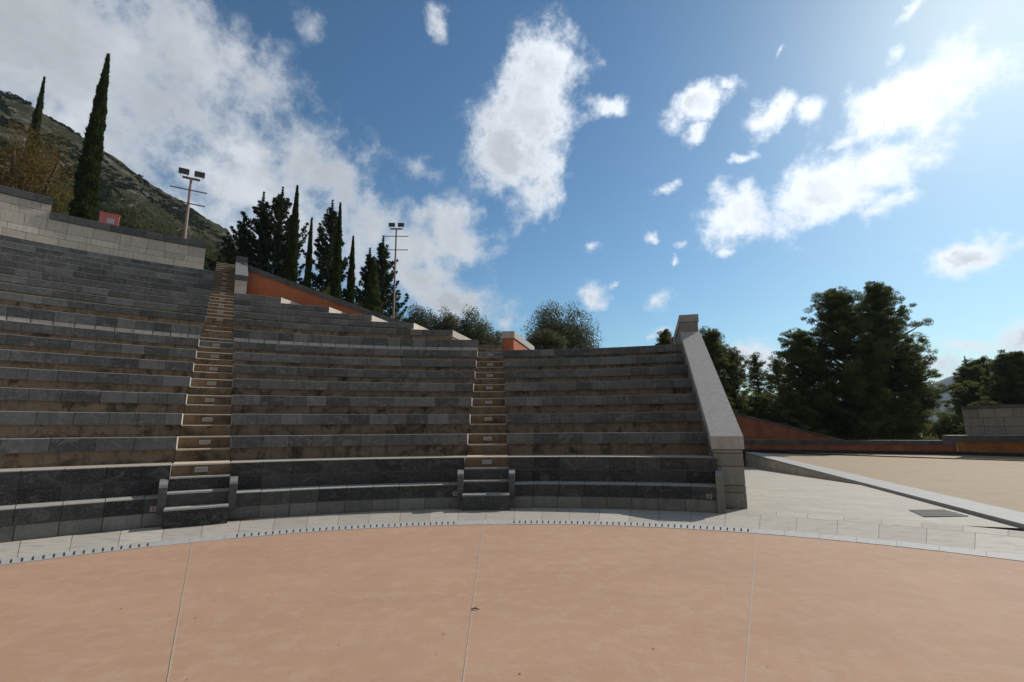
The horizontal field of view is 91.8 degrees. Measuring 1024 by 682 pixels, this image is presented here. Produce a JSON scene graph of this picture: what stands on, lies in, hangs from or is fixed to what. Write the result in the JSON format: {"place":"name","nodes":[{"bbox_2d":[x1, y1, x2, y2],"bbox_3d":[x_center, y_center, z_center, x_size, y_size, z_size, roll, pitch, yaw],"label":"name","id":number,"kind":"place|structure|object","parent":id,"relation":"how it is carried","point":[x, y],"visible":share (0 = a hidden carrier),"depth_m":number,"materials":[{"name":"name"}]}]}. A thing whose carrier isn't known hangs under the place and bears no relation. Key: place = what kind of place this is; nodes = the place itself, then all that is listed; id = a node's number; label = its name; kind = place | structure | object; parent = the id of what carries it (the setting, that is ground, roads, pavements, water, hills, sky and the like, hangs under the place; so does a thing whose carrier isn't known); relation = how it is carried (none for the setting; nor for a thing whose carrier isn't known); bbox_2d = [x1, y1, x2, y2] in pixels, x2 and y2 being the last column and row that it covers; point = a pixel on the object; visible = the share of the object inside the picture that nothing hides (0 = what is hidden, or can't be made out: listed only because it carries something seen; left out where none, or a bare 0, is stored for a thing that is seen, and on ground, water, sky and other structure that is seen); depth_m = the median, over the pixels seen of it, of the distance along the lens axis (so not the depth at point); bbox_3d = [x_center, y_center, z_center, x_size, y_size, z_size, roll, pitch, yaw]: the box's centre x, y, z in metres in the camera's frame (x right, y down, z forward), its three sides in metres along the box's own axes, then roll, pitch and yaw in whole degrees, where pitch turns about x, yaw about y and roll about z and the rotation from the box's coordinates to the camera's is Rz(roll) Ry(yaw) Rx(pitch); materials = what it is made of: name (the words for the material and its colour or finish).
{"place":"outdoors","nodes":[
{"label":"outdoors","id":0,"kind":"place"},
{"bbox_2d":[0,93,255,263],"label":"hills","id":1,"kind":"structure","parent":0,"point":[24,112],"depth_m":167.46,"materials":[{"name":"green plant"}]},
{"bbox_2d":[0,90,253,265],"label":"hillside scrub","id":2,"kind":"object","parent":1,"relation":"on","point":[103,196],"visible":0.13,"depth_m":159.41,"materials":[{"name":"green plant"}]},
{"bbox_2d":[200,332,500,348],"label":"landing floor","id":3,"kind":"structure","parent":0,"point":[217,335],"depth_m":16.90,"materials":[{"name":"stone"}]},
{"bbox_2d":[0,235,214,331],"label":"seating block","id":4,"kind":"structure","parent":3,"relation":"on","point":[40,275],"depth_m":20.10,"materials":[{"name":"stone"}]},
{"bbox_2d":[0,185,206,268],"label":"parapet wall","id":5,"kind":"structure","parent":4,"relation":"on","point":[26,215],"depth_m":24.34,"materials":[{"name":"grey stone"}]},
{"bbox_2d":[0,524,1023,681],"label":"orchestra floor","id":6,"kind":"structure","parent":0,"point":[552,603],"depth_m":4.35,"materials":[{"name":"concrete"}]},
{"bbox_2d":[0,520,1023,565],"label":"drain kerb","id":7,"kind":"structure","parent":6,"relation":"on","point":[965,551],"depth_m":7.44,"materials":[{"name":"grey stone"}]},
{"bbox_2d":[0,507,1023,559],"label":"pavement","id":8,"kind":"structure","parent":0,"point":[989,539],"depth_m":8.19,"materials":[{"name":"grey stone"}]},
{"bbox_2d":[0,305,201,542],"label":"seating block","id":9,"kind":"structure","parent":8,"relation":"on","point":[92,409],"depth_m":10.18,"materials":[{"name":"stone"}]},
{"bbox_2d":[161,262,234,528],"bbox_3d":[-11.423,-0.614,19.351,0.950,11.346,23.562,6,-12,-30],"label":"stairway","id":10,"kind":"object","parent":8,"relation":"on","point":[198,488],"visible":0.98,"depth_m":11.04,"materials":[{"name":"stone"}]},
{"bbox_2d":[234,256,247,293],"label":"stair parapet","id":11,"kind":"structure","parent":10,"relation":"on","point":[241,275],"depth_m":24.22,"materials":[{"name":"grey stone"}]},
{"bbox_2d":[227,329,477,519],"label":"seating block","id":12,"kind":"structure","parent":8,"relation":"on","point":[323,424],"depth_m":12.41,"materials":[{"name":"stone"}]},
{"bbox_2d":[462,346,509,510],"bbox_3d":[-0.699,1.867,15.286,0.950,4.856,10.303,0,-10,-2],"label":"stairway","id":13,"kind":"object","parent":8,"relation":"on","point":[486,479],"visible":0.99,"depth_m":12.22,"materials":[{"name":"stone"}]},
{"bbox_2d":[8,508,978,679],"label":"leaf litter","id":14,"kind":"object","parent":8,"relation":"on","point":[260,518],"visible":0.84,"depth_m":8.87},
{"bbox_2d":[503,344,725,512],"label":"seating block","id":15,"kind":"structure","parent":8,"relation":"on","point":[616,427],"depth_m":11.91,"materials":[{"name":"stone"}]},
{"bbox_2d":[0,0,1023,400],"label":"sky","id":16,"kind":"structure","parent":0,"point":[643,164],"materials":[{"name":"blue"}]},
{"bbox_2d":[763,356,787,411],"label":"pine tree","id":17,"kind":"object","parent":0,"point":[777,377],"visible":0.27,"depth_m":47.04,"materials":[{"name":"green plant"}]},
{"bbox_2d":[733,466,1019,527],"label":"passage paving","id":18,"kind":"structure","parent":0,"point":[770,490],"depth_m":10.72,"materials":[{"name":"grey stone"}]},
{"bbox_2d":[673,314,747,508],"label":"ramp wall","id":19,"kind":"structure","parent":18,"relation":"on","point":[721,428],"depth_m":11.16,"materials":[{"name":"grey stone"}]},
{"bbox_2d":[744,452,1023,530],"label":"terrace edging","id":20,"kind":"object","parent":18,"relation":"on","point":[1005,516],"visible":0.94,"depth_m":11.11,"materials":[{"name":"stone"}]},
{"bbox_2d":[909,509,968,516],"bbox_3d":[7.694,3.158,9.031,0.994,0.066,0.747,0,-10,0],"label":"drain grate","id":21,"kind":"object","parent":18,"relation":"on","point":[934,513],"visible":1,"depth_m":8.98,"materials":[{"name":"grey metal"}]},
{"bbox_2d":[768,372,994,420],"bbox_3d":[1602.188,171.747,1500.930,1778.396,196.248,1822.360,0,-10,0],"label":"mountain","id":22,"kind":"structure","parent":0,"point":[947,381],"depth_m":1512.29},
{"bbox_2d":[743,452,1023,512],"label":"terrace floor","id":23,"kind":"structure","parent":0,"point":[997,481],"depth_m":16.98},
{"bbox_2d":[742,440,957,457],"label":"terrace wall","id":24,"kind":"structure","parent":23,"relation":"on","point":[936,447],"depth_m":29.05,"materials":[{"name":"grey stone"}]},
{"bbox_2d":[942,404,1023,456],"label":"corner wall","id":25,"kind":"structure","parent":23,"relation":"on","point":[1006,438],"depth_m":25.81,"materials":[{"name":"grey stone"}]},
{"bbox_3d":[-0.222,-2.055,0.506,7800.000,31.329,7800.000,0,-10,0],"label":"ground","id":26,"kind":"structure","parent":0,"visible":0},
{"bbox_2d":[20,76,45,191],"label":"cypress tree","id":27,"kind":"object","parent":26,"relation":"on","point":[35,123],"visible":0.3,"depth_m":48.69,"materials":[{"name":"green plant"}]},
{"bbox_2d":[0,114,96,220],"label":"autumn tree","id":28,"kind":"object","parent":26,"relation":"on","point":[18,177],"visible":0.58,"depth_m":35.52,"materials":[{"name":"brown plant"}]},
{"bbox_2d":[29,183,72,214],"bbox_3d":[-30.949,-7.321,33.501,4.501,7.311,4.422,0,-10,0],"label":"shrub","id":29,"kind":"object","parent":26,"relation":"on","point":[55,208],"visible":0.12,"depth_m":33.66,"materials":[{"name":"green plant"}]},
{"bbox_2d":[68,52,110,225],"bbox_3d":[-28.723,-12.191,33.845,1.714,16.940,1.719,0,-10,0],"label":"cypress tree","id":30,"kind":"object","parent":26,"relation":"on","point":[86,200],"visible":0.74,"depth_m":33.68,"materials":[{"name":"green plant"}]},
{"bbox_2d":[98,211,119,225],"bbox_3d":[-22.593,-5.904,27.692,0.920,2.490,0.440,7,-13,-37],"label":"electrical box","id":31,"kind":"object","parent":26,"relation":"on","point":[109,218],"visible":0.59,"depth_m":27.72,"materials":[{"name":"red metal"}]},
{"bbox_2d":[96,191,163,233],"bbox_3d":[-29.608,-7.273,38.014,5.543,9.003,5.380,0,-10,0],"label":"olive tree","id":32,"kind":"object","parent":26,"relation":"on","point":[133,223],"visible":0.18,"depth_m":37.99,"materials":[{"name":"green plant"}]},
{"bbox_2d":[169,167,206,237],"bbox_3d":[-19.316,-7.121,29.368,1.849,6.428,0.528,4,-11,-24],"label":"floodlight pole","id":33,"kind":"object","parent":26,"relation":"on","point":[187,171],"visible":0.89,"depth_m":29.62,"materials":[{"name":"metal"}]},
{"bbox_2d":[165,233,211,270],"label":"shrub","id":34,"kind":"object","parent":26,"relation":"on","point":[205,258],"visible":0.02,"depth_m":40.49,"materials":[{"name":"green plant"}]},
{"bbox_2d":[177,224,225,269],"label":"olive tree","id":35,"kind":"object","parent":26,"relation":"on","point":[197,235],"visible":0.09,"depth_m":48.38,"materials":[{"name":"green plant"}]},
{"bbox_2d":[204,249,216,269],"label":"shrub","id":36,"kind":"object","parent":26,"relation":"on","point":[210,257],"visible":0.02,"depth_m":46.21,"materials":[{"name":"green plant"}]},
{"bbox_2d":[205,249,234,270],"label":"shrub","id":37,"kind":"object","parent":26,"relation":"on","point":[218,259],"visible":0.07,"depth_m":41.70,"materials":[{"name":"green plant"}]},
{"bbox_2d":[204,216,254,270],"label":"conifer tree","id":38,"kind":"object","parent":26,"relation":"on","point":[235,235],"visible":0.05,"depth_m":46.02,"materials":[{"name":"green plant"}]},
{"bbox_2d":[215,191,272,269],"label":"conifer tree","id":39,"kind":"object","parent":26,"relation":"on","point":[251,239],"visible":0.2,"depth_m":44.90,"materials":[{"name":"green plant"}]},
{"bbox_2d":[250,257,300,278],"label":"shrub","id":40,"kind":"object","parent":26,"relation":"on","point":[272,267],"visible":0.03,"depth_m":40.41,"materials":[{"name":"green plant"}]},
{"bbox_2d":[222,186,342,287],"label":"conifer tree","id":41,"kind":"object","parent":26,"relation":"on","point":[276,245],"visible":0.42,"depth_m":43.57,"materials":[{"name":"green plant"}]},
{"bbox_2d":[284,185,299,282],"bbox_3d":[-16.759,-6.044,37.833,1.254,12.670,1.219,0,-10,0],"label":"cypress tree","id":42,"kind":"object","parent":26,"relation":"on","point":[291,269],"visible":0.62,"depth_m":37.86,"materials":[{"name":"green plant"}]},
{"bbox_2d":[303,217,312,287],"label":"cypress tree","id":43,"kind":"object","parent":26,"relation":"on","point":[308,276],"visible":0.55,"depth_m":35.63,"materials":[{"name":"green plant"}]},
{"bbox_2d":[242,263,403,322],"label":"orange wall","id":44,"kind":"structure","parent":26,"relation":"on","point":[261,282],"depth_m":26.16,"materials":[{"name":"orange paint"}]},
{"bbox_2d":[297,200,357,304],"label":"conifer tree","id":45,"kind":"object","parent":26,"relation":"on","point":[324,254],"visible":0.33,"depth_m":44.46,"materials":[{"name":"green plant"}]},
{"bbox_2d":[317,286,343,297],"bbox_3d":[-14.601,-1.238,38.976,3.631,6.613,3.439,0,-10,0],"label":"shrub","id":46,"kind":"object","parent":26,"relation":"on","point":[327,290],"visible":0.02,"depth_m":39.24,"materials":[{"name":"green plant"}]},
{"bbox_2d":[329,201,342,299],"bbox_3d":[-12.937,-4.796,36.587,1.100,11.712,1.097,0,-10,0],"label":"cypress tree","id":47,"kind":"object","parent":26,"relation":"on","point":[335,283],"visible":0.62,"depth_m":36.60,"materials":[{"name":"green plant"}]},
{"bbox_2d":[345,235,355,303],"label":"cypress tree","id":48,"kind":"object","parent":26,"relation":"on","point":[349,293],"visible":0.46,"depth_m":37.44,"materials":[{"name":"green plant"}]},
{"bbox_2d":[232,293,470,339],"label":"seating block","id":49,"kind":"structure","parent":26,"relation":"on","point":[264,313],"depth_m":22.53,"materials":[{"name":"stone"}]},
{"bbox_2d":[354,248,373,302],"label":"conifer tree","id":50,"kind":"object","parent":26,"relation":"on","point":[364,269],"visible":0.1,"depth_m":48.86,"materials":[{"name":"green plant"}]},
{"bbox_2d":[363,259,382,313],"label":"cypress tree","id":51,"kind":"object","parent":26,"relation":"on","point":[372,300],"visible":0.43,"depth_m":40.15,"materials":[{"name":"green plant"}]},
{"bbox_2d":[354,235,410,322],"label":"conifer tree","id":52,"kind":"object","parent":26,"relation":"on","point":[384,266],"visible":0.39,"depth_m":47.46,"materials":[{"name":"green plant"}]},
{"bbox_2d":[383,223,407,318],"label":"floodlight pole","id":53,"kind":"object","parent":26,"relation":"on","point":[396,229],"visible":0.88,"depth_m":42.06,"materials":[{"name":"metal"}]},
{"bbox_2d":[390,309,416,322],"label":"shrub","id":54,"kind":"object","parent":26,"relation":"on","point":[396,316],"visible":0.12,"depth_m":43.03,"materials":[{"name":"green plant"}]},
{"bbox_2d":[402,303,435,329],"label":"olive tree","id":55,"kind":"object","parent":26,"relation":"on","point":[421,319],"visible":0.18,"depth_m":43.73,"materials":[{"name":"green plant"}]},
{"bbox_2d":[423,305,463,331],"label":"olive tree","id":56,"kind":"object","parent":26,"relation":"on","point":[448,320],"visible":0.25,"depth_m":42.58,"materials":[{"name":"green plant"}]},
{"bbox_2d":[451,304,499,344],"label":"olive tree","id":57,"kind":"object","parent":26,"relation":"on","point":[480,332],"visible":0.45,"depth_m":41.33,"materials":[{"name":"green plant"}]},
{"bbox_2d":[489,328,501,344],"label":"olive tree","id":58,"kind":"object","parent":26,"relation":"on","point":[497,333],"visible":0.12,"depth_m":43.27,"materials":[{"name":"green plant"}]},
{"bbox_2d":[501,331,533,349],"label":"orange pier","id":59,"kind":"structure","parent":26,"relation":"on","point":[512,340],"depth_m":20.07,"materials":[{"name":"orange paint"}]},
{"bbox_2d":[525,328,569,349],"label":"olive tree","id":60,"kind":"object","parent":26,"relation":"on","point":[546,340],"visible":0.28,"depth_m":32.90,"materials":[{"name":"green plant"}]},
{"bbox_2d":[520,299,603,348],"bbox_3d":[3.878,0.625,40.655,7.117,8.298,7.414,-5,-11,25],"label":"olive tree","id":61,"kind":"object","parent":26,"relation":"on","point":[576,338],"visible":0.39,"depth_m":39.76,"materials":[{"name":"green plant"}]},
{"bbox_2d":[655,328,674,344],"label":"pine tree","id":62,"kind":"object","parent":26,"relation":"on","point":[664,338],"visible":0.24,"depth_m":41.54,"materials":[{"name":"green plant"}]},
{"bbox_2d":[699,326,756,416],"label":"pine tree","id":63,"kind":"object","parent":26,"relation":"on","point":[712,339],"visible":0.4,"depth_m":40.63,"materials":[{"name":"green plant"}]},
{"bbox_2d":[724,346,758,417],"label":"pine tree","id":64,"kind":"object","parent":26,"relation":"on","point":[740,374],"visible":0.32,"depth_m":41.66,"materials":[{"name":"green plant"}]},
{"bbox_2d":[741,351,773,412],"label":"pine tree","id":65,"kind":"object","parent":26,"relation":"on","point":[755,374],"visible":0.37,"depth_m":45.98,"materials":[{"name":"green plant"}]},
{"bbox_2d":[745,391,782,421],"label":"pine tree","id":66,"kind":"object","parent":26,"relation":"on","point":[759,402],"visible":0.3,"depth_m":41.17,"materials":[{"name":"green plant"}]},
{"bbox_2d":[733,412,842,439],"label":"orange wall","id":67,"kind":"structure","parent":26,"relation":"on","point":[752,428],"depth_m":34.02,"materials":[{"name":"orange paint"}]},
{"bbox_2d":[747,327,842,434],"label":"pine tree","id":68,"kind":"object","parent":26,"relation":"on","point":[796,382],"visible":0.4,"depth_m":41.63,"materials":[{"name":"green plant"}]},
{"bbox_2d":[767,391,827,435],"bbox_3d":[21.854,6.862,38.638,4.637,5.958,4.501,-7,-12,33],"label":"pine tree","id":69,"kind":"object","parent":26,"relation":"on","point":[793,410],"visible":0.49,"depth_m":38.19,"materials":[{"name":"green plant"}]},
{"bbox_2d":[780,286,931,439],"bbox_3d":[27.003,2.657,40.161,10.021,14.704,9.469,0,-10,0],"label":"pine tree","id":70,"kind":"object","parent":26,"relation":"on","point":[840,328],"visible":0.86,"depth_m":38.89,"materials":[{"name":"green plant"}]},
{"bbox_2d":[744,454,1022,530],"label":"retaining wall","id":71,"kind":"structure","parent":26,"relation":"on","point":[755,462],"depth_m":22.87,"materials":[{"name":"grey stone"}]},
{"bbox_2d":[829,411,941,439],"bbox_3d":[28.886,7.902,40.743,9.808,4.662,8.530,0,-10,0],"label":"shrub","id":72,"kind":"object","parent":26,"relation":"on","point":[913,435],"visible":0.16,"depth_m":38.27,"materials":[{"name":"green plant"}]},
{"bbox_2d":[849,280,978,439],"bbox_3d":[31.820,2.346,41.480,7.935,15.710,8.341,0,-10,0],"label":"pine tree","id":73,"kind":"object","parent":26,"relation":"on","point":[907,374],"visible":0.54,"depth_m":39.93,"materials":[{"name":"green plant"}]},
{"bbox_2d":[920,409,964,439],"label":"shrub","id":74,"kind":"object","parent":26,"relation":"on","point":[942,424],"visible":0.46,"depth_m":45.60,"materials":[{"name":"green plant"}]},
{"bbox_2d":[925,409,968,447],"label":"shrub","id":75,"kind":"object","parent":26,"relation":"on","point":[962,428],"visible":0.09,"depth_m":45.14,"materials":[{"name":"green plant"}]},
{"bbox_2d":[948,363,987,432],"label":"pine tree","id":76,"kind":"object","parent":26,"relation":"on","point":[974,373],"visible":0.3,"depth_m":49.79,"materials":[{"name":"green plant"}]},
{"bbox_2d":[942,355,1003,418],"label":"pine tree","id":77,"kind":"object","parent":26,"relation":"on","point":[982,361],"visible":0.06,"depth_m":52.17,"materials":[{"name":"green plant"}]},
{"bbox_2d":[962,395,1001,434],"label":"pine tree","id":78,"kind":"object","parent":26,"relation":"on","point":[979,403],"visible":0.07,"depth_m":40.68,"materials":[{"name":"green plant"}]},
{"bbox_2d":[975,349,1023,404],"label":"pine tree","id":79,"kind":"object","parent":26,"relation":"on","point":[1007,369],"visible":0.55,"depth_m":43.92,"materials":[{"name":"green plant"}]}
]}

